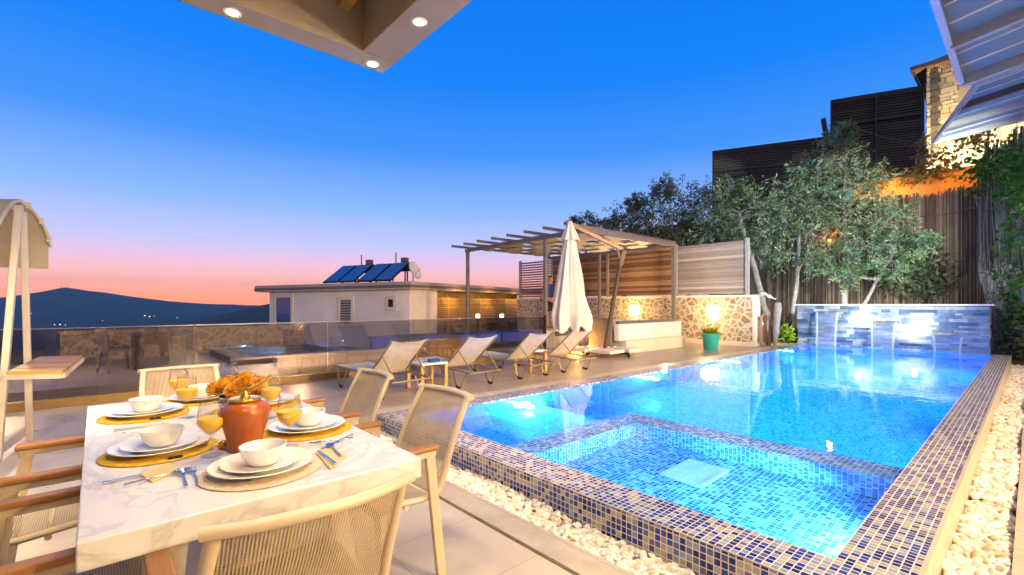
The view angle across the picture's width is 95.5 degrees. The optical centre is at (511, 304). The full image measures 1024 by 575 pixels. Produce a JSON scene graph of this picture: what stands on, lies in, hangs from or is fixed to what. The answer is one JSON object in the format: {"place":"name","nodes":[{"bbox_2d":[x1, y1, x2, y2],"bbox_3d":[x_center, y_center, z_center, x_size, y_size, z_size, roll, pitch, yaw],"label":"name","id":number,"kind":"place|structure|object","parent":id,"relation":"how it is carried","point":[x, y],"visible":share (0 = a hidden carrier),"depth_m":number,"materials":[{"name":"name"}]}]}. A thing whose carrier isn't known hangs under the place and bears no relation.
{"place":"outdoors","nodes":[
{"label":"outdoors","id":0,"kind":"place"},
{"bbox_2d":[0,350,59,364],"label":"garden bed","id":1,"kind":"object","parent":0,"point":[16,358],"depth_m":19.22,"materials":[{"name":"grey"}]},
{"bbox_2d":[367,333,474,357],"bbox_3d":[-2.669,1.655,13.641,2.300,1.430,2.200,0,0,-42],"label":"raised planter","id":2,"kind":"object","parent":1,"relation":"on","point":[443,345],"visible":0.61,"depth_m":13.05,"materials":[{"name":"stone"}]},
{"bbox_2d":[0,326,101,352],"bbox_3d":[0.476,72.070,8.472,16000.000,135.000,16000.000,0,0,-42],"label":"ground","id":3,"kind":"structure","parent":0,"point":[45,339],"depth_m":1839.46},
{"bbox_2d":[254,281,541,348],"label":"neighbour house","id":4,"kind":"structure","parent":3,"relation":"on","point":[399,304],"depth_m":22.04,"materials":[{"name":"beige paint"}]},
{"bbox_2d":[274,294,293,324],"bbox_3d":[-11.986,0.439,24.377,1.538,1.907,0.060,0,0,28],"label":"door","id":5,"kind":"structure","parent":4,"relation":"in","point":[283,303],"depth_m":24.36,"materials":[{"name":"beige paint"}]},
{"bbox_2d":[323,265,356,282],"bbox_3d":[-8.846,-1.519,23.939,1.020,1.037,1.341,0,0,28],"label":"solar panel","id":6,"kind":"object","parent":4,"relation":"on","point":[339,274],"visible":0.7,"depth_m":23.83,"materials":[{"name":"glass"}]},
{"bbox_2d":[337,297,353,326],"bbox_3d":[-7.944,0.363,22.191,1.055,1.435,0.060,0,0,28],"label":"window","id":7,"kind":"structure","parent":4,"relation":"in","point":[345,305],"depth_m":22.20,"materials":[{"name":"beige paint"}]},
{"bbox_2d":[338,264,372,282],"bbox_3d":[-7.860,-1.519,23.408,1.020,1.037,1.341,0,0,28],"label":"solar panel","id":8,"kind":"object","parent":4,"relation":"on","point":[355,273],"visible":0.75,"depth_m":23.29,"materials":[{"name":"glass"}]},
{"bbox_2d":[357,263,391,281],"bbox_3d":[-6.734,-1.519,22.800,1.020,1.037,1.341,0,0,28],"label":"solar panel","id":9,"kind":"object","parent":4,"relation":"on","point":[372,274],"visible":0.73,"depth_m":22.68,"materials":[{"name":"glass"}]},
{"bbox_2d":[385,296,396,310],"bbox_3d":[-5.438,-0.045,20.839,0.644,0.657,0.060,0,0,28],"label":"window","id":10,"kind":"structure","parent":4,"relation":"in","point":[390,301],"depth_m":20.83,"materials":[{"name":"beige paint"}]},
{"bbox_2d":[374,262,408,281],"bbox_3d":[-5.748,-1.519,22.268,1.020,1.037,1.340,0,0,28],"label":"solar panel","id":11,"kind":"object","parent":4,"relation":"on","point":[392,272],"visible":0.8,"depth_m":22.17,"materials":[{"name":"glass"}]},
{"bbox_2d":[409,261,420,280],"bbox_3d":[-4.467,-1.499,21.539,0.749,0.999,0.496,0,0,-42],"label":"satellite dish","id":12,"kind":"object","parent":4,"relation":"on","point":[415,270],"visible":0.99,"depth_m":21.65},
{"bbox_2d":[437,292,516,333],"bbox_3d":[-2.181,0.870,25.578,1.120,3.000,11.042,0,0,31],"label":"balcony screen","id":13,"kind":"object","parent":4,"relation":"attached to","point":[486,307],"visible":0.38,"depth_m":25.85,"materials":[{"name":"brown wood"}]},
{"bbox_2d":[0,287,260,328],"bbox_3d":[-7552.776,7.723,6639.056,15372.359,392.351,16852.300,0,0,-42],"label":"hills","id":14,"kind":"structure","parent":0,"point":[64,307],"depth_m":3871.47,"materials":[{"name":"blue"}]},
{"bbox_2d":[57,324,307,360],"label":"stone wall","id":15,"kind":"structure","parent":0,"point":[83,343],"depth_m":13.02,"materials":[{"name":"brown stone"}]},
{"bbox_2d":[102,304,269,328],"bbox_3d":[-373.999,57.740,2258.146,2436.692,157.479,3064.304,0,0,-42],"label":"hills","id":16,"kind":"structure","parent":0,"point":[259,314],"depth_m":1476.17,"materials":[{"name":"blue"}]},
{"bbox_2d":[7,346,376,402],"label":"terrace","id":17,"kind":"structure","parent":0,"point":[84,378],"depth_m":9.39,"materials":[{"name":"beige tile"}]},
{"bbox_2d":[95,328,140,373],"bbox_3d":[-8.241,0.951,9.729,0.540,0.906,0.605,0,0,28],"label":"terrace chair","id":18,"kind":"object","parent":17,"relation":"on","point":[102,338],"visible":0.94,"depth_m":9.54,"materials":[{"name":"beige metal"}]},
{"bbox_2d":[140,328,173,368],"bbox_3d":[-7.413,0.951,9.720,0.540,0.906,0.605,0,0,-42],"label":"terrace chair","id":19,"kind":"object","parent":17,"relation":"on","point":[158,340],"visible":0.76,"depth_m":9.53,"materials":[{"name":"beige metal"}]},
{"bbox_2d":[129,331,198,369],"bbox_3d":[-7.905,1.025,10.571,1.200,0.750,1.000,0,0,-42],"label":"terrace table","id":20,"kind":"object","parent":17,"relation":"on","point":[192,346],"visible":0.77,"depth_m":10.55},
{"bbox_2d":[210,344,341,364],"bbox_3d":[-6.378,1.400,12.539,2.600,0.340,2.600,0,0,-42],"label":"hot tub","id":21,"kind":"object","parent":17,"relation":"on","point":[247,355],"visible":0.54,"depth_m":12.30,"materials":[{"name":"tile"}]},
{"bbox_2d":[6,356,542,413],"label":"deck edge kerb","id":22,"kind":"structure","parent":0,"point":[127,400],"depth_m":6.56,"materials":[{"name":"stone"}]},
{"bbox_2d":[0,315,545,412],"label":"glass railing","id":23,"kind":"object","parent":22,"relation":"on","point":[69,401],"visible":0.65,"depth_m":6.64,"materials":[{"name":"clear glass"}]},
{"bbox_2d":[0,401,572,574],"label":"dining floor","id":24,"kind":"structure","parent":0,"point":[472,546],"depth_m":2.72,"materials":[{"name":"tile"}]},
{"bbox_2d":[0,199,83,460],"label":"garden swing","id":25,"kind":"object","parent":24,"relation":"on","point":[25,240],"visible":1,"depth_m":4.50,"materials":[{"name":"wood"}]},
{"bbox_2d":[0,435,84,565],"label":"garden chair","id":26,"kind":"object","parent":24,"relation":"on","point":[46,524],"visible":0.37,"depth_m":1.99,"materials":[{"name":"wicker"}]},
{"bbox_2d":[0,485,181,574],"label":"garden chair","id":27,"kind":"object","parent":24,"relation":"on","point":[62,562],"visible":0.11,"depth_m":1.61,"materials":[{"name":"beige metal"}]},
{"bbox_2d":[137,364,219,397],"bbox_3d":[-2.352,0.928,3.367,0.658,0.886,0.850,0,0,-42],"label":"garden chair","id":28,"kind":"object","parent":24,"relation":"on","point":[153,381],"visible":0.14,"depth_m":3.59,"materials":[{"name":"beige metal"}]},
{"bbox_2d":[75,392,420,574],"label":"dining table","id":29,"kind":"object","parent":24,"relation":"on","point":[118,521],"visible":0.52,"depth_m":1.54,"materials":[{"name":"stone"}]},
{"bbox_2d":[96,407,189,423],"bbox_3d":[-2.013,0.606,2.553,0.404,0.008,0.404,0,0,-42],"label":"placemat","id":30,"kind":"object","parent":29,"relation":"on","point":[117,420],"visible":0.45,"depth_m":2.45,"materials":[{"name":"yellow wicker"}]},
{"bbox_2d":[104,402,183,418],"bbox_3d":[-2.013,0.589,2.553,0.344,0.026,0.344,0,0,-42],"label":"dinner plate","id":31,"kind":"object","parent":30,"relation":"on","point":[110,413],"visible":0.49,"depth_m":2.48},
{"bbox_2d":[113,403,174,415],"bbox_3d":[-2.013,0.581,2.553,0.268,0.024,0.268,0,0,-42],"label":"side plate","id":32,"kind":"object","parent":31,"relation":"on","point":[128,410],"visible":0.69,"depth_m":2.53,"materials":[{"name":"ceramic"}]},
{"bbox_2d":[128,395,163,411],"bbox_3d":[-2.013,0.550,2.558,0.158,0.066,0.158,0,0,-42],"label":"bowl","id":33,"kind":"object","parent":32,"relation":"on","point":[145,403],"visible":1,"depth_m":2.52,"materials":[{"name":"ceramic"}]},
{"bbox_2d":[96,437,217,466],"bbox_3d":[-1.460,0.606,1.934,0.404,0.008,0.404,0,0,-42],"label":"placemat","id":34,"kind":"object","parent":29,"relation":"on","point":[105,459],"visible":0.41,"depth_m":1.81,"materials":[{"name":"yellow wicker"}]},
{"bbox_2d":[106,431,209,456],"bbox_3d":[-1.460,0.589,1.934,0.344,0.026,0.344,0,0,-42],"label":"dinner plate","id":35,"kind":"object","parent":34,"relation":"on","point":[114,450],"visible":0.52,"depth_m":1.86,"materials":[{"name":"ceramic"}]},
{"bbox_2d":[119,432,199,452],"bbox_3d":[-1.460,0.581,1.934,0.268,0.024,0.268,0,0,-42],"label":"side plate","id":36,"kind":"object","parent":35,"relation":"on","point":[139,445],"visible":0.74,"depth_m":1.91,"materials":[{"name":"ceramic"}]},
{"bbox_2d":[138,423,184,446],"bbox_3d":[-1.460,0.550,1.940,0.158,0.066,0.158,0,0,-42],"label":"bowl","id":37,"kind":"object","parent":36,"relation":"on","point":[161,435],"visible":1,"depth_m":1.91,"materials":[{"name":"ceramic"}]},
{"bbox_2d":[142,463,176,482],"bbox_3d":[-1.270,0.606,1.678,0.100,0.006,0.181,0,0,5],"label":"napkin","id":38,"kind":"object","parent":29,"relation":"on","point":[168,468],"visible":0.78,"depth_m":1.67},
{"bbox_2d":[175,375,197,419],"bbox_3d":[-1.744,0.496,2.492,0.103,0.225,0.103,0,0,-42],"label":"stemmed glass","id":39,"kind":"object","parent":29,"relation":"on","point":[186,394],"visible":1,"depth_m":2.47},
{"bbox_2d":[162,399,217,406],"bbox_3d":[-1.980,0.606,2.965,0.404,0.008,0.404,0,0,-42],"label":"placemat","id":40,"kind":"object","parent":29,"relation":"on","point":[215,401],"visible":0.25,"depth_m":2.85,"materials":[{"name":"yellow wicker"}]},
{"bbox_2d":[168,368,188,390],"bbox_3d":[-2.003,0.496,2.797,0.103,0.225,0.103,0,0,-42],"label":"stemmed glass","id":41,"kind":"object","parent":40,"relation":"on","point":[182,383],"visible":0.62,"depth_m":2.77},
{"bbox_2d":[168,393,224,401],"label":"dinner plate","id":42,"kind":"object","parent":40,"relation":"on","point":[173,397],"visible":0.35,"depth_m":2.86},
{"bbox_2d":[178,393,223,399],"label":"side plate","id":43,"kind":"object","parent":42,"relation":"on","point":[203,397],"visible":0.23,"depth_m":2.88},
{"bbox_2d":[187,383,208,396],"bbox_3d":[-1.979,0.550,2.971,0.158,0.066,0.158,0,0,-42],"label":"bowl","id":44,"kind":"object","parent":43,"relation":"on","point":[202,387],"visible":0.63,"depth_m":2.92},
{"bbox_2d":[196,400,224,458],"bbox_3d":[-1.209,0.496,1.870,0.103,0.225,0.103,0,0,-42],"label":"stemmed glass","id":45,"kind":"object","parent":29,"relation":"on","point":[211,424],"visible":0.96,"depth_m":1.84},
{"bbox_2d":[217,374,272,453],"bbox_3d":[-1.123,0.452,1.954,0.196,0.317,0.196,0,0,-42],"label":"clay vase","id":46,"kind":"object","parent":29,"relation":"on","point":[244,415],"visible":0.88,"depth_m":1.89,"materials":[{"name":"orange ceramic"}]},
{"bbox_2d":[204,370,268,406],"bbox_3d":[-1.504,0.491,2.606,0.314,0.238,0.290,0,0,22],"label":"flower bouquet","id":47,"kind":"object","parent":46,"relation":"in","point":[243,379],"visible":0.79,"depth_m":2.53,"materials":[{"name":"orange plant"}]},
{"bbox_2d":[197,455,321,491],"bbox_3d":[-0.918,0.606,1.708,0.404,0.008,0.404,0,0,-42],"label":"placemat","id":48,"kind":"object","parent":29,"relation":"on","point":[206,480],"visible":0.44,"depth_m":1.59,"materials":[{"name":"beige wicker"}]},
{"bbox_2d":[206,447,312,478],"bbox_3d":[-0.918,0.589,1.708,0.344,0.026,0.344,0,0,-42],"label":"dinner plate","id":49,"kind":"object","parent":48,"relation":"on","point":[214,470],"visible":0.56,"depth_m":1.64,"materials":[{"name":"ceramic"}]},
{"bbox_2d":[219,448,301,473],"bbox_3d":[-0.918,0.581,1.708,0.268,0.024,0.268,0,0,-42],"label":"side plate","id":50,"kind":"object","parent":49,"relation":"on","point":[239,464],"visible":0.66,"depth_m":1.69,"materials":[{"name":"ceramic"}]},
{"bbox_2d":[238,438,286,466],"bbox_3d":[-0.917,0.550,1.714,0.158,0.066,0.158,0,0,-42],"label":"bowl","id":51,"kind":"object","parent":50,"relation":"on","point":[261,452],"visible":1,"depth_m":1.69,"materials":[{"name":"ceramic"}]},
{"bbox_2d":[260,374,281,418],"bbox_3d":[-1.297,0.496,2.502,0.103,0.225,0.103,0,0,-42],"label":"stemmed glass","id":52,"kind":"object","parent":29,"relation":"on","point":[270,394],"visible":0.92,"depth_m":2.48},
{"bbox_2d":[271,398,300,409],"bbox_3d":[-1.509,0.606,2.836,0.404,0.008,0.404,0,0,-42],"label":"placemat","id":53,"kind":"object","parent":29,"relation":"on","point":[292,402],"visible":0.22,"depth_m":2.79,"materials":[{"name":"yellow wicker"}]},
{"bbox_2d":[276,395,302,444],"bbox_3d":[-0.952,0.496,1.988,0.103,0.225,0.103,0,0,-42],"label":"stemmed glass","id":54,"kind":"object","parent":29,"relation":"on","point":[288,417],"visible":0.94,"depth_m":1.96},
{"bbox_2d":[263,421,351,441],"bbox_3d":[-0.992,0.606,2.258,0.404,0.008,0.404,0,0,-42],"label":"placemat","id":55,"kind":"object","parent":29,"relation":"on","point":[330,432],"visible":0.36,"depth_m":2.15,"materials":[{"name":"yellow wicker"}]},
{"bbox_2d":[268,414,344,433],"bbox_3d":[-0.992,0.589,2.258,0.344,0.026,0.344,0,0,-42],"label":"dinner plate","id":56,"kind":"object","parent":55,"relation":"on","point":[273,426],"visible":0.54,"depth_m":2.19,"materials":[{"name":"ceramic"}]},
{"bbox_2d":[277,415,336,430],"bbox_3d":[-0.992,0.581,2.258,0.268,0.024,0.268,0,0,-42],"label":"side plate","id":57,"kind":"object","parent":56,"relation":"on","point":[326,420],"visible":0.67,"depth_m":2.23,"materials":[{"name":"ceramic"}]},
{"bbox_2d":[296,407,325,425],"bbox_3d":[-0.992,0.550,2.264,0.158,0.066,0.158,0,0,-42],"label":"bowl","id":58,"kind":"object","parent":57,"relation":"on","point":[311,416],"visible":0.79,"depth_m":2.23,"materials":[{"name":"ceramic"}]},
{"bbox_2d":[316,446,346,469],"bbox_3d":[-0.713,0.606,1.854,0.095,0.006,0.292,0,0,-35],"label":"napkin","id":59,"kind":"object","parent":29,"relation":"on","point":[330,452],"visible":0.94,"depth_m":1.85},
{"bbox_2d":[142,471,416,574],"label":"garden chair","id":60,"kind":"object","parent":24,"relation":"on","point":[353,534],"visible":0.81,"depth_m":1.17,"materials":[{"name":"wicker"}]},
{"bbox_2d":[301,368,393,424],"bbox_3d":[-1.256,0.928,3.129,0.850,0.886,0.658,0,0,-42],"label":"garden chair","id":61,"kind":"object","parent":24,"relation":"on","point":[363,398],"visible":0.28,"depth_m":3.36,"materials":[{"name":"fabric"}]},
{"bbox_2d":[353,383,473,574],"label":"garden chair","id":62,"kind":"object","parent":24,"relation":"on","point":[430,429],"visible":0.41,"depth_m":2.53,"materials":[{"name":"beige metal"}]},
{"bbox_2d":[178,0,471,72],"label":"villa roof","id":63,"kind":"structure","parent":0,"point":[385,34],"depth_m":2.63,"materials":[{"name":"beige concrete"}]},
{"bbox_2d":[273,348,385,367],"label":"cream wall","id":64,"kind":"structure","parent":0,"point":[296,360],"depth_m":10.88,"materials":[{"name":"paint"}]},
{"bbox_2d":[0,0,947,304],"label":"sky","id":65,"kind":"structure","parent":0,"point":[166,150],"materials":[{"name":"blue"}]},
{"bbox_2d":[443,330,531,350],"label":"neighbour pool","id":66,"kind":"structure","parent":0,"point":[508,338],"depth_m":18.35,"materials":[{"name":"liquid"}]},
{"bbox_2d":[268,342,771,414],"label":"pool deck","id":67,"kind":"structure","parent":0,"point":[332,392],"depth_m":9.06,"materials":[{"name":"beige tile"}]},
{"bbox_2d":[333,338,431,399],"bbox_3d":[-2.106,0.943,7.399,0.711,0.862,2.008,0,0,-44],"label":"sun lounger","id":68,"kind":"object","parent":67,"relation":"on","point":[395,357],"visible":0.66,"depth_m":7.01,"materials":[{"name":"fabric"}]},
{"bbox_2d":[406,359,447,387],"bbox_3d":[-1.399,1.155,7.628,0.500,0.430,0.500,0,0,-42],"label":"side table","id":69,"kind":"object","parent":67,"relation":"on","point":[445,370],"visible":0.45,"depth_m":7.60,"materials":[{"name":"white wood"}]},
{"bbox_2d":[410,335,501,388],"bbox_3d":[-1.087,0.943,8.269,0.711,0.862,2.008,0,0,-43],"label":"sun lounger","id":70,"kind":"object","parent":67,"relation":"on","point":[470,351],"visible":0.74,"depth_m":7.84,"materials":[{"name":"fabric"}]},
{"bbox_2d":[471,331,556,378],"bbox_3d":[-0.063,0.943,9.225,0.711,0.862,2.008,0,0,-42],"label":"sun lounger","id":71,"kind":"object","parent":67,"relation":"on","point":[529,345],"visible":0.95,"depth_m":8.82,"materials":[{"name":"fabric"}]},
{"bbox_2d":[532,329,567,347],"bbox_3d":[1.250,1.095,15.200,1.000,0.550,0.700,0,0,-42],"label":"raised step","id":72,"kind":"object","parent":67,"relation":"on","point":[550,342],"visible":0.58,"depth_m":14.76,"materials":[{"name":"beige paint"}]},
{"bbox_2d":[509,329,596,372],"bbox_3d":[0.833,0.943,10.052,0.711,0.862,2.008,0,0,-41],"label":"sun lounger","id":73,"kind":"object","parent":67,"relation":"on","point":[570,342],"visible":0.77,"depth_m":9.59,"materials":[{"name":"fabric"}]},
{"bbox_2d":[451,222,676,335],"bbox_3d":[1.589,-0.458,17.245,6.007,3.655,6.608,0,0,-42],"label":"pergola","id":74,"kind":"object","parent":67,"relation":"on","point":[542,244],"visible":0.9,"depth_m":16.82,"materials":[{"name":"beige wood"}]},
{"bbox_2d":[551,220,641,357],"bbox_3d":[2.209,-0.438,12.409,2.140,3.617,1.788,0,0,-42],"label":"cantilever parasol","id":75,"kind":"object","parent":67,"relation":"on","point":[571,309],"visible":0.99,"depth_m":12.13,"materials":[{"name":"fabric"}]},
{"bbox_2d":[539,318,684,353],"bbox_3d":[3.086,0.880,15.043,3.550,0.980,3.480,0,0,-42],"label":"garden sofa","id":76,"kind":"object","parent":67,"relation":"on","point":[652,335],"visible":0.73,"depth_m":13.53,"materials":[{"name":"beige paint"}]},
{"bbox_2d":[701,327,720,350],"bbox_3d":[5.941,1.015,13.930,0.576,0.710,0.574,0,0,-42],"label":"plant pot","id":77,"kind":"object","parent":67,"relation":"on","point":[710,337],"visible":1,"depth_m":13.76,"materials":[{"name":"teal ceramic"}]},
{"bbox_2d":[773,302,781,345],"bbox_3d":[8.395,0.708,14.697,0.245,1.528,0.246,0,0,-42],"label":"driftwood post","id":78,"kind":"object","parent":67,"relation":"on","point":[777,309],"visible":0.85,"depth_m":14.63,"materials":[{"name":"white wood"}]},
{"bbox_2d":[771,323,796,345],"bbox_3d":[9.007,1.000,15.316,0.788,0.783,0.758,0,0,-42],"label":"shrub","id":79,"kind":"object","parent":67,"relation":"on","point":[785,336],"visible":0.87,"depth_m":15.20,"materials":[{"name":"plant"}]},
{"bbox_2d":[439,480,634,574],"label":"kerb stone","id":80,"kind":"object","parent":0,"point":[568,556],"depth_m":2.75,"materials":[{"name":"stone"}]},
{"bbox_2d":[375,343,797,420],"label":"pool kerb","id":81,"kind":"structure","parent":0,"point":[397,408],"depth_m":7.96,"materials":[{"name":"stone"}]},
{"bbox_2d":[515,295,760,346],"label":"stone wall","id":82,"kind":"structure","parent":0,"point":[735,322],"depth_m":16.66,"materials":[{"name":"beige stone"}]},
{"bbox_2d":[519,238,749,297],"bbox_3d":[4.099,-1.250,19.469,0.100,1.880,11.150,0,0,-42],"label":"slatted fence","id":83,"kind":"object","parent":82,"relation":"on","point":[719,268],"visible":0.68,"depth_m":17.55,"materials":[{"name":"wood"}]},
{"bbox_2d":[757,315,772,343],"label":"garden gate","id":84,"kind":"structure","parent":82,"relation":"attached to","point":[765,318],"depth_m":14.98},
{"bbox_2d":[377,343,1011,574],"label":"swimming pool","id":85,"kind":"structure","parent":0,"point":[909,524],"depth_m":3.01,"materials":[{"name":"tile"}]},
{"bbox_2d":[460,345,991,557],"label":"water","id":86,"kind":"structure","parent":85,"relation":"in","point":[814,448],"depth_m":4.76,"materials":[{"name":"liquid"}]},
{"bbox_2d":[379,364,1023,574],"bbox_3d":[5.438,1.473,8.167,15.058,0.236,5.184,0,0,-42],"label":"white pebbles","id":87,"kind":"object","parent":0,"point":[983,538],"visible":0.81,"depth_m":3.28,"materials":[{"name":"gravel"}]},
{"bbox_2d":[635,165,976,294],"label":"terrace","id":88,"kind":"structure","parent":0,"point":[934,187],"depth_m":15.48,"materials":[{"name":"concrete"}]},
{"bbox_2d":[712,137,834,217],"bbox_3d":[11.617,-5.505,20.845,4.843,3.350,0.215,0,0,25],"label":"louvred screen","id":89,"kind":"object","parent":88,"relation":"on","point":[768,161],"visible":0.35,"depth_m":20.98,"materials":[{"name":"wood"}]},
{"bbox_2d":[830,85,924,188],"bbox_3d":[13.717,-6.240,17.558,2.836,3.420,0.215,0,0,26],"label":"louvred screen","id":90,"kind":"object","parent":88,"relation":"on","point":[899,114],"visible":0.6,"depth_m":17.44,"materials":[{"name":"wood"}]},
{"bbox_2d":[862,163,958,189],"bbox_3d":[13.362,-4.367,15.698,1.297,1.038,2.676,0,0,-42],"label":"terrace bush","id":91,"kind":"object","parent":88,"relation":"on","point":[930,176],"visible":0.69,"depth_m":15.43,"materials":[{"name":"green plant"}]},
{"bbox_2d":[910,129,998,173],"bbox_3d":[14.014,-4.912,14.804,1.142,1.550,2.081,0,0,-42],"label":"terrace vine","id":92,"kind":"object","parent":88,"relation":"on","point":[921,156],"visible":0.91,"depth_m":14.90,"materials":[{"name":"green plant"}]},
{"bbox_2d":[910,54,1023,169],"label":"stone house","id":93,"kind":"structure","parent":88,"relation":"on","point":[945,93],"depth_m":19.50,"materials":[{"name":"stone"}]},
{"bbox_2d":[794,304,994,354],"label":"waterfall wall","id":94,"kind":"structure","parent":0,"point":[918,326],"depth_m":13.11,"materials":[{"name":"tile"}]},
{"bbox_2d":[771,341,1023,365],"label":"planting bed","id":95,"kind":"object","parent":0,"point":[1017,363],"depth_m":11.55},
{"bbox_2d":[568,210,615,296],"bbox_3d":[4.284,-2.129,25.130,2.873,6.029,1.689,0,0,-1],"label":"olive tree","id":96,"kind":"object","parent":95,"relation":"on","point":[589,217],"visible":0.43,"depth_m":24.91,"materials":[{"name":"green plant"}]},
{"bbox_2d":[598,191,683,296],"bbox_3d":[5.782,-2.192,20.721,2.600,5.883,3.518,0,0,-42],"label":"olive tree","id":97,"kind":"object","parent":95,"relation":"on","point":[619,220],"visible":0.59,"depth_m":20.63,"materials":[{"name":"green plant"}]},
{"bbox_2d":[628,169,753,295],"bbox_3d":[7.874,-2.598,20.430,5.626,6.648,3.122,0,0,-8],"label":"olive tree","id":98,"kind":"object","parent":95,"relation":"on","point":[685,220],"visible":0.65,"depth_m":20.19,"materials":[{"name":"green plant"}]},
{"bbox_2d":[680,174,800,343],"bbox_3d":[8.600,-1.695,17.640,2.654,6.588,4.295,0,0,-23],"label":"olive tree","id":99,"kind":"object","parent":95,"relation":"on","point":[742,191],"visible":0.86,"depth_m":17.33,"materials":[{"name":"green plant"}]},
{"bbox_2d":[749,171,859,331],"bbox_3d":[10.119,-1.558,16.244,2.298,6.249,3.582,0,0,-42],"label":"olive tree","id":100,"kind":"object","parent":95,"relation":"on","point":[801,228],"visible":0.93,"depth_m":16.10,"materials":[{"name":"green plant"}]},
{"bbox_2d":[709,182,984,341],"bbox_3d":[11.617,-1.033,17.034,0.135,5.406,8.920,0,0,-42],"label":"brushwood fence","id":101,"kind":"object","parent":95,"relation":"on","point":[949,216],"visible":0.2,"depth_m":15.55,"materials":[{"name":"wood"}]},
{"bbox_2d":[784,118,946,305],"bbox_3d":[11.246,-2.807,15.159,2.383,6.740,4.325,0,0,-42],"label":"olive tree","id":102,"kind":"object","parent":95,"relation":"on","point":[842,135],"visible":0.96,"depth_m":15.08,"materials":[{"name":"green plant"}]},
{"bbox_2d":[869,243,963,303],"bbox_3d":[12.772,-1.034,15.086,0.683,2.336,2.719,0,0,-42],"label":"climbing shrub","id":103,"kind":"object","parent":95,"relation":"on","point":[924,280],"visible":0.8,"depth_m":14.68,"materials":[{"name":"green plant"}]},
{"bbox_2d":[947,126,1023,354],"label":"ivy","id":104,"kind":"object","parent":95,"relation":"on","point":[1007,168],"visible":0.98,"depth_m":12.43,"materials":[{"name":"green plant"}]},
{"bbox_2d":[998,312,1023,361],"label":"undergrowth","id":105,"kind":"object","parent":95,"relation":"on","point":[1016,352],"visible":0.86,"depth_m":11.67,"materials":[{"name":"green plant"}]},
{"bbox_2d":[976,199,1023,354],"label":"rock wall","id":106,"kind":"structure","parent":0,"point":[985,284],"depth_m":13.37,"materials":[{"name":"stone"}]},
{"bbox_2d":[977,126,1023,271],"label":"reed screen","id":107,"kind":"object","parent":106,"relation":"on","point":[981,211],"visible":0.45,"depth_m":13.46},
{"bbox_2d":[1012,419,1023,574],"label":"paving","id":108,"kind":"structure","parent":0,"point":[1018,562],"depth_m":3.09,"materials":[{"name":"stone"}]},
{"bbox_3d":[5.169,-0.922,1.119,0.100,4.815,0.100,0,0,-42],"label":"awning post","id":109,"kind":"object","parent":108,"relation":"on","visible":0},
{"bbox_2d":[930,0,1023,86],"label":"awning","id":110,"kind":"object","parent":109,"relation":"on","point":[983,39],"visible":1,"depth_m":4.98,"materials":[{"name":"white"}]},
{"bbox_3d":[10.239,-1.422,5.650,0.100,5.815,0.100,0,0,-42],"label":"awning post","id":111,"kind":"object","parent":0,"visible":0},
{"bbox_2d":[932,65,1023,144],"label":"awning","id":112,"kind":"object","parent":111,"relation":"attached to","point":[992,102],"visible":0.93,"depth_m":9.33,"materials":[{"name":"white"}]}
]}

